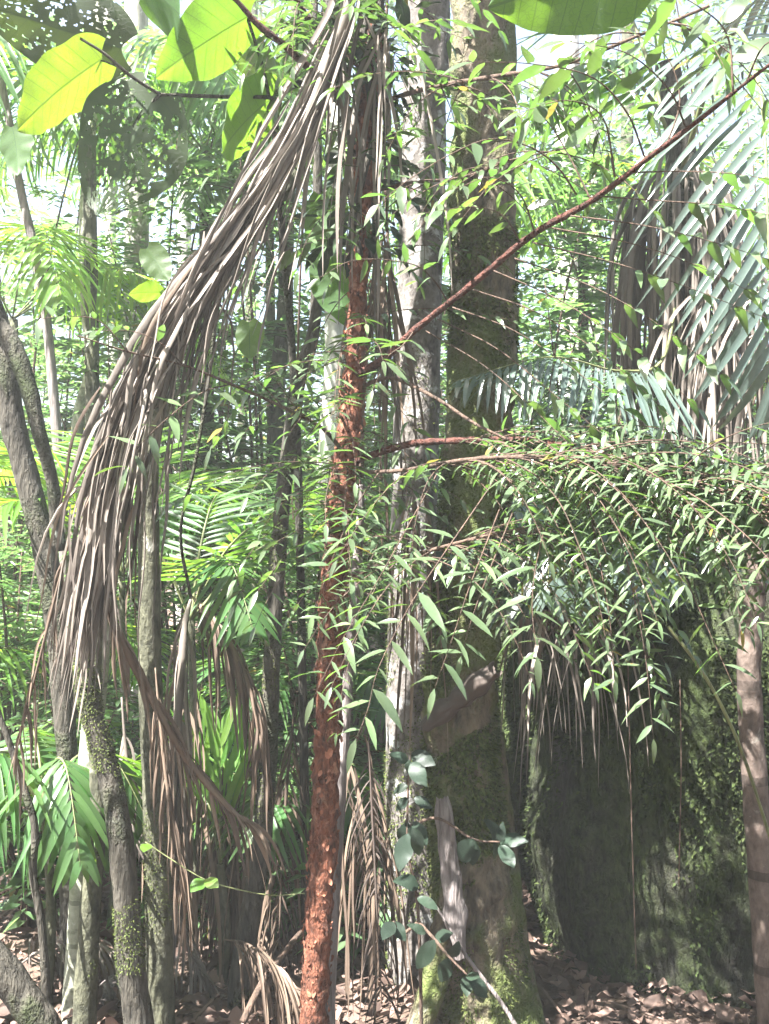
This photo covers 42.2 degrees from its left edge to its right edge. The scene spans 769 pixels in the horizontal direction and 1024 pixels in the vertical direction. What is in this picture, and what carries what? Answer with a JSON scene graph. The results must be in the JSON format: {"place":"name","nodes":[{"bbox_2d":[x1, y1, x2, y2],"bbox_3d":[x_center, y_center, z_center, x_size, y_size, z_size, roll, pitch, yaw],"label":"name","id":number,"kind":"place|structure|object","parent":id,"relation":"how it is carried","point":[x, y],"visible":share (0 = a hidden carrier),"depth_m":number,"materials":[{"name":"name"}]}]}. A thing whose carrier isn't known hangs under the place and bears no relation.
{"place":"outdoors","nodes":[
{"label":"outdoors","id":0,"kind":"place"},
{"bbox_2d":[7,532,71,824],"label":"dead palm frond","id":1,"kind":"object","parent":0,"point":[32,685],"visible":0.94,"depth_m":3.11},
{"bbox_2d":[0,514,756,1023],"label":"ground","id":2,"kind":"structure","parent":0,"point":[540,970],"depth_m":3.87,"materials":[{"name":"soil"}]},
{"bbox_2d":[0,712,50,1003],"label":"crooked sapling","id":3,"kind":"object","parent":2,"relation":"on","point":[41,927],"visible":0.9,"depth_m":3.24,"materials":[{"name":"brown plant"}]},
{"bbox_2d":[0,534,51,855],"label":"leafy shrub","id":4,"kind":"object","parent":2,"relation":"on","point":[18,620],"visible":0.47,"depth_m":5.13,"materials":[{"name":"green plant"}]},
{"bbox_2d":[0,940,62,1023],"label":"fallen log","id":5,"kind":"object","parent":2,"relation":"on","point":[23,998],"visible":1,"depth_m":3.01,"materials":[{"name":"wood"}]},
{"bbox_2d":[0,75,69,625],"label":"leaning dead tree","id":6,"kind":"object","parent":2,"relation":"on","point":[53,396],"visible":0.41,"depth_m":5.58,"materials":[{"name":"grey wood"}]},
{"bbox_2d":[0,298,77,981],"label":"forked tree","id":7,"kind":"object","parent":2,"relation":"on","point":[18,383],"visible":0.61,"depth_m":3.86,"materials":[{"name":"grey plant"}]},
{"bbox_2d":[0,368,81,738],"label":"leafy shrub","id":8,"kind":"object","parent":2,"relation":"on","point":[23,548],"visible":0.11,"depth_m":6.30,"materials":[{"name":"green plant"}]},
{"bbox_2d":[0,746,136,933],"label":"leafy shrub","id":9,"kind":"object","parent":2,"relation":"on","point":[25,905],"visible":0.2,"depth_m":4.31,"materials":[{"name":"green plant"}]},
{"bbox_2d":[0,728,149,1004],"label":"palm","id":10,"kind":"object","parent":2,"relation":"on","point":[55,825],"visible":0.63,"depth_m":3.35,"materials":[{"name":"green plant"}]},
{"bbox_2d":[0,19,158,568],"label":"leafy shrub","id":11,"kind":"object","parent":2,"relation":"on","point":[43,191],"visible":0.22,"depth_m":7.03,"materials":[{"name":"green plant"}]},
{"bbox_2d":[0,166,159,700],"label":"leafy shrub","id":12,"kind":"object","parent":2,"relation":"on","point":[26,344],"visible":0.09,"depth_m":8.26,"materials":[{"name":"green plant"}]},
{"bbox_2d":[0,534,172,748],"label":"leafy shrub","id":13,"kind":"object","parent":2,"relation":"on","point":[41,685],"visible":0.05,"depth_m":5.14,"materials":[{"name":"green plant"}]},
{"bbox_2d":[71,1,103,540],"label":"ringed thin palm","id":14,"kind":"object","parent":2,"relation":"on","point":[79,403],"visible":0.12,"depth_m":6.37,"materials":[{"name":"grey plant"}]},
{"bbox_2d":[0,352,184,741],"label":"leafy shrub","id":15,"kind":"object","parent":2,"relation":"on","point":[14,588],"visible":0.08,"depth_m":5.95,"materials":[{"name":"green plant"}]},
{"bbox_2d":[0,0,197,530],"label":"leafy shrub","id":16,"kind":"object","parent":2,"relation":"on","point":[69,225],"visible":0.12,"depth_m":8.55,"materials":[{"name":"green plant"}]},
{"bbox_2d":[0,673,218,874],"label":"leafy shrub","id":17,"kind":"object","parent":2,"relation":"on","point":[117,710],"visible":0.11,"depth_m":4.52,"materials":[{"name":"green plant"}]},
{"bbox_2d":[0,266,218,714],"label":"leafy shrub","id":18,"kind":"object","parent":2,"relation":"on","point":[42,351],"visible":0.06,"depth_m":7.33,"materials":[{"name":"green plant"}]},
{"bbox_2d":[0,585,222,717],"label":"palm","id":19,"kind":"object","parent":2,"relation":"on","point":[5,656],"visible":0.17,"depth_m":4.98,"materials":[{"name":"green plant"}]},
{"bbox_2d":[2,718,235,929],"bbox_3d":[-1.194,1.425,4.389,1.071,0.931,1.173,0,0,-22],"label":"palm","id":20,"kind":"object","parent":2,"relation":"on","point":[110,908],"visible":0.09,"depth_m":4.39,"materials":[{"name":"green plant"}]},
{"bbox_2d":[0,222,247,731],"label":"tall palm","id":21,"kind":"object","parent":2,"relation":"on","point":[67,276],"visible":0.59,"depth_m":5.77,"materials":[{"name":"green plant"}]},
{"bbox_2d":[72,388,177,1023],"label":"slim grey tree","id":22,"kind":"object","parent":2,"relation":"on","point":[85,989],"visible":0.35,"depth_m":3.39,"materials":[{"name":"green plant"}]},
{"bbox_2d":[121,0,148,731],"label":"pale palm","id":23,"kind":"object","parent":2,"relation":"on","point":[136,13],"visible":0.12,"depth_m":7.52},
{"bbox_2d":[0,421,276,756],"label":"palm","id":24,"kind":"object","parent":2,"relation":"on","point":[7,503],"visible":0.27,"depth_m":4.90,"materials":[{"name":"green plant"}]},
{"bbox_2d":[0,23,306,454],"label":"tall palm","id":25,"kind":"object","parent":2,"relation":"on","point":[9,60],"visible":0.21,"depth_m":6.16,"materials":[{"name":"green plant"}]},
{"bbox_2d":[1,20,310,652],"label":"leafy shrub","id":26,"kind":"object","parent":2,"relation":"on","point":[104,240],"visible":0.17,"depth_m":7.11,"materials":[{"name":"green plant"}]},
{"bbox_2d":[64,464,262,727],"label":"leafy shrub","id":27,"kind":"object","parent":2,"relation":"on","point":[174,599],"visible":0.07,"depth_m":5.48,"materials":[{"name":"green plant"}]},
{"bbox_2d":[109,697,227,999],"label":"dead palm frond","id":28,"kind":"object","parent":2,"relation":"on","point":[197,962],"visible":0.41,"depth_m":3.79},
{"bbox_2d":[44,286,295,648],"bbox_3d":[-1.785,-0.202,8.941,2.212,3.942,1.764,0,0,0],"label":"leafy shrub","id":29,"kind":"object","parent":2,"relation":"on","point":[182,466],"visible":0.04,"depth_m":8.80,"materials":[{"name":"green plant"}]},
{"bbox_2d":[100,728,247,956],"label":"leafy shrub","id":30,"kind":"object","parent":2,"relation":"on","point":[141,906],"visible":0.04,"depth_m":4.29,"materials":[{"name":"green plant"}]},
{"bbox_2d":[0,0,354,960],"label":"broad leaved sapling","id":31,"kind":"object","parent":2,"relation":"on","point":[74,70],"visible":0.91,"depth_m":2.98,"materials":[{"name":"green plant"}]},
{"bbox_2d":[141,678,221,981],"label":"hanging palm strips","id":32,"kind":"object","parent":2,"relation":"on","point":[191,878],"visible":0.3,"depth_m":3.89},
{"bbox_2d":[174,0,193,624],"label":"tree","id":33,"kind":"object","parent":2,"relation":"on","point":[185,222],"visible":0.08,"depth_m":12.92,"materials":[{"name":"grey plant"}]},
{"bbox_2d":[0,64,399,716],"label":"tall palm","id":34,"kind":"object","parent":2,"relation":"on","point":[52,134],"visible":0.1,"depth_m":6.86,"materials":[{"name":"green plant"}]},
{"bbox_2d":[61,3,338,1023],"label":"ringed palm","id":35,"kind":"object","parent":2,"relation":"on","point":[71,935],"visible":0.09,"depth_m":3.54,"materials":[{"name":"grey plant"}]},
{"bbox_2d":[72,76,338,1023],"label":"curved dark tree","id":36,"kind":"object","parent":2,"relation":"on","point":[130,966],"visible":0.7,"depth_m":3.27,"materials":[{"name":"grey plant"}]},
{"bbox_2d":[179,280,219,597],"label":"hanging vine","id":37,"kind":"object","parent":36,"relation":"hanging from","point":[192,476],"visible":0.64,"depth_m":3.30,"materials":[{"name":"brown plant"}]},
{"bbox_2d":[170,689,257,987],"bbox_3d":[-0.670,1.306,4.025,0.476,1.205,0.297,0,0,0],"label":"palm","id":38,"kind":"object","parent":2,"relation":"on","point":[219,750],"visible":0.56,"depth_m":3.95,"materials":[{"name":"green plant"}]},
{"bbox_2d":[60,475,387,944],"bbox_3d":[-0.673,0.852,4.145,1.398,2.072,1.242,0,0,0],"label":"palm","id":39,"kind":"object","parent":2,"relation":"on","point":[219,501],"visible":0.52,"depth_m":4.03,"materials":[{"name":"green plant"}]},
{"bbox_2d":[166,599,197,915],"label":"dead palm frond","id":40,"kind":"object","parent":39,"relation":"hanging from","point":[180,680],"visible":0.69,"depth_m":3.81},
{"bbox_2d":[192,596,272,838],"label":"dead palm frond","id":41,"kind":"object","parent":39,"relation":"hanging from","point":[236,667],"visible":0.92,"depth_m":3.71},
{"bbox_2d":[72,319,384,714],"bbox_3d":[-1.033,0.277,6.465,1.677,3.224,1.847,0,0,37],"label":"leafy shrub","id":42,"kind":"object","parent":2,"relation":"on","point":[216,455],"visible":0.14,"depth_m":6.32,"materials":[{"name":"green plant"}]},
{"bbox_2d":[67,125,398,553],"bbox_3d":[-0.831,-0.685,7.878,2.765,4.902,2.900,0,0,33],"label":"tall palm","id":43,"kind":"object","parent":2,"relation":"on","point":[193,151],"visible":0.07,"depth_m":7.19,"materials":[{"name":"green plant"}]},
{"bbox_2d":[137,0,331,1023],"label":"straight green tree","id":44,"kind":"object","parent":2,"relation":"on","point":[158,909],"visible":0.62,"depth_m":3.46,"materials":[{"name":"green plant"}]},
{"bbox_2d":[150,669,196,961],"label":"dead palm frond","id":45,"kind":"object","parent":44,"relation":"hanging from","point":[174,835],"visible":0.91,"depth_m":3.35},
{"bbox_2d":[195,766,274,971],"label":"hanging palm strips","id":46,"kind":"object","parent":2,"relation":"on","point":[234,865],"visible":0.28,"depth_m":3.95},
{"bbox_2d":[150,0,324,705],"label":"leafy shrub","id":47,"kind":"object","parent":2,"relation":"on","point":[256,280],"visible":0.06,"depth_m":8.15,"materials":[{"name":"green plant"}]},
{"bbox_2d":[99,11,383,697],"bbox_3d":[-1.008,-0.807,6.626,2.049,5.369,1.769,0,0,0],"label":"leafy shrub","id":48,"kind":"object","parent":2,"relation":"on","point":[203,164],"visible":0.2,"depth_m":6.54,"materials":[{"name":"green plant"}]},
{"bbox_2d":[122,460,390,660],"bbox_3d":[-0.698,0.788,5.523,2.019,2.262,1.819,0,0,0],"label":"palm","id":49,"kind":"object","parent":2,"relation":"on","point":[311,511],"visible":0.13,"depth_m":5.50,"materials":[{"name":"green plant"}]},
{"bbox_2d":[173,596,356,882],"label":"leafy shrub","id":50,"kind":"object","parent":2,"relation":"on","point":[255,651],"visible":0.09,"depth_m":4.69,"materials":[{"name":"green plant"}]},
{"bbox_2d":[240,926,305,1023],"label":"fallen branch","id":51,"kind":"object","parent":2,"relation":"on","point":[257,990],"visible":0.74,"depth_m":3.51,"materials":[{"name":"wood"}]},
{"bbox_2d":[162,628,386,752],"bbox_3d":[-0.387,1.280,4.976,1.578,1.268,1.314,0,0,0],"label":"palm","id":52,"kind":"object","parent":2,"relation":"on","point":[362,677],"visible":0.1,"depth_m":4.58,"materials":[{"name":"green plant"}]},
{"bbox_2d":[227,0,322,1009],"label":"slender bent tree","id":53,"kind":"object","parent":2,"relation":"on","point":[249,921],"visible":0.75,"depth_m":3.72,"materials":[{"name":"grey plant"}]},
{"bbox_2d":[163,270,389,652],"bbox_3d":[-0.921,-0.109,7.989,2.263,3.773,1.952,0,0,0],"label":"leafy shrub","id":54,"kind":"object","parent":2,"relation":"on","point":[243,373],"visible":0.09,"depth_m":7.80,"materials":[{"name":"green plant"}]},
{"bbox_2d":[173,451,390,772],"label":"leafy shrub","id":55,"kind":"object","parent":2,"relation":"on","point":[376,633],"visible":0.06,"depth_m":5.67,"materials":[{"name":"green plant"}]},
{"bbox_2d":[174,472,391,844],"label":"leafy shrub","id":56,"kind":"object","parent":2,"relation":"on","point":[291,635],"visible":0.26,"depth_m":4.61,"materials":[{"name":"green plant"}]},
{"bbox_2d":[256,697,310,980],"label":"dead palm frond","id":57,"kind":"object","parent":2,"relation":"on","point":[281,791],"visible":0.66,"depth_m":3.91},
{"bbox_2d":[200,698,369,914],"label":"leafy shrub","id":58,"kind":"object","parent":2,"relation":"on","point":[294,787],"visible":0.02,"depth_m":4.42,"materials":[{"name":"green plant"}]},
{"bbox_2d":[268,0,303,772],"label":"tree trunk","id":59,"kind":"object","parent":2,"relation":"on","point":[278,356],"visible":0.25,"depth_m":6.76,"materials":[{"name":"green plant"}]},
{"bbox_2d":[192,745,385,942],"bbox_3d":[-0.399,1.488,4.261,0.978,0.839,1.063,0,0,-22],"label":"palm","id":60,"kind":"object","parent":2,"relation":"on","point":[280,816],"visible":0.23,"depth_m":3.92,"materials":[{"name":"green plant"}]},
{"bbox_2d":[214,281,390,591],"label":"leafy shrub","id":61,"kind":"object","parent":2,"relation":"on","point":[370,411],"visible":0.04,"depth_m":10.66,"materials":[{"name":"green plant"}]},
{"bbox_2d":[239,771,397,974],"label":"leafy shrub","id":62,"kind":"object","parent":2,"relation":"on","point":[341,944],"visible":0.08,"depth_m":4.07,"materials":[{"name":"green plant"}]},
{"bbox_2d":[315,103,344,659],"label":"white tree","id":63,"kind":"object","parent":2,"relation":"on","point":[332,329],"visible":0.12,"depth_m":6.15,"materials":[{"name":"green plant"}]},
{"bbox_2d":[277,679,386,934],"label":"leafy shrub","id":64,"kind":"object","parent":2,"relation":"on","point":[364,759],"visible":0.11,"depth_m":4.56,"materials":[{"name":"green plant"}]},
{"bbox_2d":[240,33,445,648],"bbox_3d":[-0.291,-0.651,7.091,1.611,4.982,2.543,0,0,0],"label":"leafy shrub","id":65,"kind":"object","parent":2,"relation":"on","point":[322,364],"visible":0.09,"depth_m":7.02,"materials":[{"name":"green plant"}]},
{"bbox_2d":[326,484,364,1023],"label":"dead tree","id":66,"kind":"object","parent":2,"relation":"on","point":[344,749],"visible":0.53,"depth_m":3.30,"materials":[{"name":"grey wood"}]},
{"bbox_2d":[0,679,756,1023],"bbox_3d":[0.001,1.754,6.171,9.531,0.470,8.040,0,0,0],"label":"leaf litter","id":67,"kind":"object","parent":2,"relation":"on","point":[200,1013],"visible":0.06,"depth_m":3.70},
{"bbox_2d":[22,937,118,1000],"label":"dead palm frond","id":68,"kind":"object","parent":67,"relation":"on","point":[102,953],"visible":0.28,"depth_m":3.80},
{"bbox_2d":[203,829,287,990],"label":"dead palm frond","id":69,"kind":"object","parent":67,"relation":"on","point":[266,945],"visible":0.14,"depth_m":4.01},
{"bbox_2d":[224,939,300,1023],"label":"dead palm frond","id":70,"kind":"object","parent":67,"relation":"on","point":[286,982],"visible":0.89,"depth_m":3.49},
{"bbox_2d":[0,0,768,576],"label":"forest","id":71,"kind":"object","parent":2,"relation":"on","point":[390,4],"visible":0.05,"depth_m":18.77,"materials":[{"name":"green plant"}]},
{"bbox_2d":[17,0,768,1023],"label":"red barked tree","id":72,"kind":"object","parent":2,"relation":"on","point":[669,480],"visible":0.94,"depth_m":2.71,"materials":[{"name":"green plant"}]},
{"bbox_2d":[23,0,359,735],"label":"dead palm frond","id":73,"kind":"object","parent":72,"relation":"hanging from","point":[180,308],"visible":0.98,"depth_m":2.79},
{"bbox_2d":[108,602,286,891],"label":"dead palm frond","id":74,"kind":"object","parent":73,"relation":"attached to","point":[128,661],"visible":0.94,"depth_m":3.04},
{"bbox_2d":[140,842,304,895],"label":"hanging vine","id":75,"kind":"object","parent":72,"relation":"hanging from","point":[199,883],"visible":1,"depth_m":3.09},
{"bbox_2d":[294,0,441,281],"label":"climbing vine","id":76,"kind":"object","parent":72,"relation":"attached to","point":[401,7],"visible":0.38,"depth_m":3.18,"materials":[{"name":"green plant"}]},
{"bbox_2d":[345,732,400,1023],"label":"dead palm frond","id":77,"kind":"object","parent":72,"relation":"hanging from","point":[375,854],"visible":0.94,"depth_m":3.45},
{"bbox_2d":[298,14,451,340],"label":"hanging palm strips","id":78,"kind":"object","parent":72,"relation":"hanging from","point":[383,63],"visible":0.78,"depth_m":3.03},
{"bbox_2d":[336,227,428,532],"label":"hanging palm strips","id":79,"kind":"object","parent":72,"relation":"hanging from","point":[384,304],"visible":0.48,"depth_m":3.43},
{"bbox_2d":[383,0,395,642],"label":"hanging vine","id":80,"kind":"object","parent":72,"relation":"hanging from","point":[387,382],"visible":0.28,"depth_m":3.50,"materials":[{"name":"brown plant"}]},
{"bbox_2d":[488,0,650,35],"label":"overhanging broad leaf","id":81,"kind":"object","parent":72,"relation":"hanging from","point":[574,17],"visible":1,"depth_m":2.50,"materials":[{"name":"green plant"}]},
{"bbox_2d":[667,625,768,837],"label":"hanging vine","id":82,"kind":"object","parent":72,"relation":"hanging from","point":[689,653],"visible":0.87,"depth_m":3.11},
{"bbox_2d":[254,303,538,804],"bbox_3d":[0.032,0.210,6.100,1.770,3.346,2.081,0,0,0],"label":"leafy shrub","id":83,"kind":"object","parent":2,"relation":"on","point":[372,435],"visible":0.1,"depth_m":6.23,"materials":[{"name":"green plant"}]},
{"bbox_2d":[382,0,450,994],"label":"lichened tree","id":84,"kind":"object","parent":2,"relation":"on","point":[427,364],"visible":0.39,"depth_m":3.87,"materials":[{"name":"grey plant"}]},
{"bbox_2d":[387,485,447,756],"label":"hanging palm strips","id":85,"kind":"object","parent":84,"relation":"hanging from","point":[413,590],"visible":0.56,"depth_m":3.45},
{"bbox_2d":[343,145,564,590],"bbox_3d":[0.603,-0.637,7.696,1.710,4.965,2.376,0,0,36],"label":"leafy shrub","id":86,"kind":"object","parent":2,"relation":"on","point":[444,288],"visible":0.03,"depth_m":7.66,"materials":[{"name":"green plant"}]},
{"bbox_2d":[381,749,527,1023],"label":"dark leaved seedling","id":87,"kind":"object","parent":2,"relation":"on","point":[413,836],"visible":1,"depth_m":3.05,"materials":[{"name":"green plant"}]},
{"bbox_2d":[406,0,545,1023],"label":"mossy tree","id":88,"kind":"object","parent":2,"relation":"on","point":[467,775],"visible":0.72,"depth_m":3.44,"materials":[{"name":"brown plant"}]},
{"bbox_2d":[337,725,414,1023],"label":"hanging palm strips","id":89,"kind":"object","parent":88,"relation":"hanging from","point":[371,914],"visible":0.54,"depth_m":3.58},
{"bbox_2d":[434,796,466,960],"bbox_3d":[0.223,1.228,3.349,0.121,0.533,0.062,0,0,32],"label":"dead wood slab","id":90,"kind":"object","parent":88,"relation":"on","point":[455,913],"depth_m":3.34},
{"bbox_2d":[420,662,502,732],"bbox_3d":[0.257,0.622,3.336,0.285,0.254,0.074,0,0,23],"label":"dead palm sheath","id":91,"kind":"object","parent":88,"relation":"on","point":[476,685],"visible":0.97,"depth_m":3.31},
{"bbox_2d":[437,906,516,1023],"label":"fallen branch","id":92,"kind":"object","parent":88,"relation":"on","point":[492,991],"visible":0.86,"depth_m":3.19,"materials":[{"name":"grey wood"}]},
{"bbox_2d":[386,85,698,534],"bbox_3d":[1.125,-0.566,7.192,2.383,4.799,1.706,0,0,0],"label":"leafy shrub","id":93,"kind":"object","parent":2,"relation":"on","point":[553,288],"visible":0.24,"depth_m":7.11,"materials":[{"name":"green plant"}]},
{"bbox_2d":[441,295,646,491],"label":"leafy shrub","id":94,"kind":"object","parent":2,"relation":"on","point":[546,353],"visible":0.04,"depth_m":9.56,"materials":[{"name":"green plant"}]},
{"bbox_2d":[553,35,580,431],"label":"white tree","id":95,"kind":"object","parent":2,"relation":"on","point":[567,49],"visible":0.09,"depth_m":11.87,"materials":[{"name":"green plant"}]},
{"bbox_2d":[381,155,767,502],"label":"tall palm","id":96,"kind":"object","parent":2,"relation":"on","point":[527,191],"visible":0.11,"depth_m":7.00,"materials":[{"name":"green plant"}]},
{"bbox_2d":[512,282,646,576],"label":"leafy shrub","id":97,"kind":"object","parent":2,"relation":"on","point":[550,302],"visible":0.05,"depth_m":6.53,"materials":[{"name":"green plant"}]},
{"bbox_2d":[517,1,696,519],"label":"leafy shrub","id":98,"kind":"object","parent":2,"relation":"on","point":[613,150],"visible":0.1,"depth_m":8.89,"materials":[{"name":"green plant"}]},
{"bbox_2d":[446,0,768,558],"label":"shaggy palm","id":99,"kind":"object","parent":2,"relation":"on","point":[729,347],"visible":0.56,"depth_m":3.73,"materials":[{"name":"green plant"}]},
{"bbox_2d":[515,118,712,519],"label":"leafy shrub","id":100,"kind":"object","parent":2,"relation":"on","point":[597,187],"visible":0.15,"depth_m":7.33,"materials":[{"name":"green plant"}]},
{"bbox_2d":[611,23,633,433],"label":"tree","id":101,"kind":"object","parent":2,"relation":"on","point":[623,37],"visible":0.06,"depth_m":10.94,"materials":[{"name":"grey plant"}]},
{"bbox_2d":[495,537,768,1010],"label":"mossy boulder","id":102,"kind":"object","parent":2,"relation":"on","point":[572,822],"visible":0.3,"depth_m":3.73,"materials":[{"name":"stone"}]},
{"bbox_2d":[417,432,721,794],"bbox_3d":[0.770,0.351,3.791,1.375,1.344,0.879,0,0,-38],"label":"rosette palm","id":103,"kind":"object","parent":102,"relation":"on","point":[542,630],"visible":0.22,"depth_m":3.46,"materials":[{"name":"green plant"}]},
{"bbox_2d":[572,0,768,517],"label":"leafy shrub","id":104,"kind":"object","parent":2,"relation":"on","point":[638,56],"visible":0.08,"depth_m":7.02,"materials":[{"name":"green plant"}]},
{"bbox_2d":[609,0,768,483],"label":"leafy shrub","id":105,"kind":"object","parent":2,"relation":"on","point":[715,30],"visible":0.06,"depth_m":9.60,"materials":[{"name":"green plant"}]},
{"bbox_2d":[736,455,768,1023],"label":"brown edge tree","id":106,"kind":"object","parent":2,"relation":"on","point":[751,722],"visible":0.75,"depth_m":3.27,"materials":[{"name":"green plant"}]},
{"bbox_2d":[0,0,768,511],"label":"sky","id":107,"kind":"structure","parent":0,"point":[543,56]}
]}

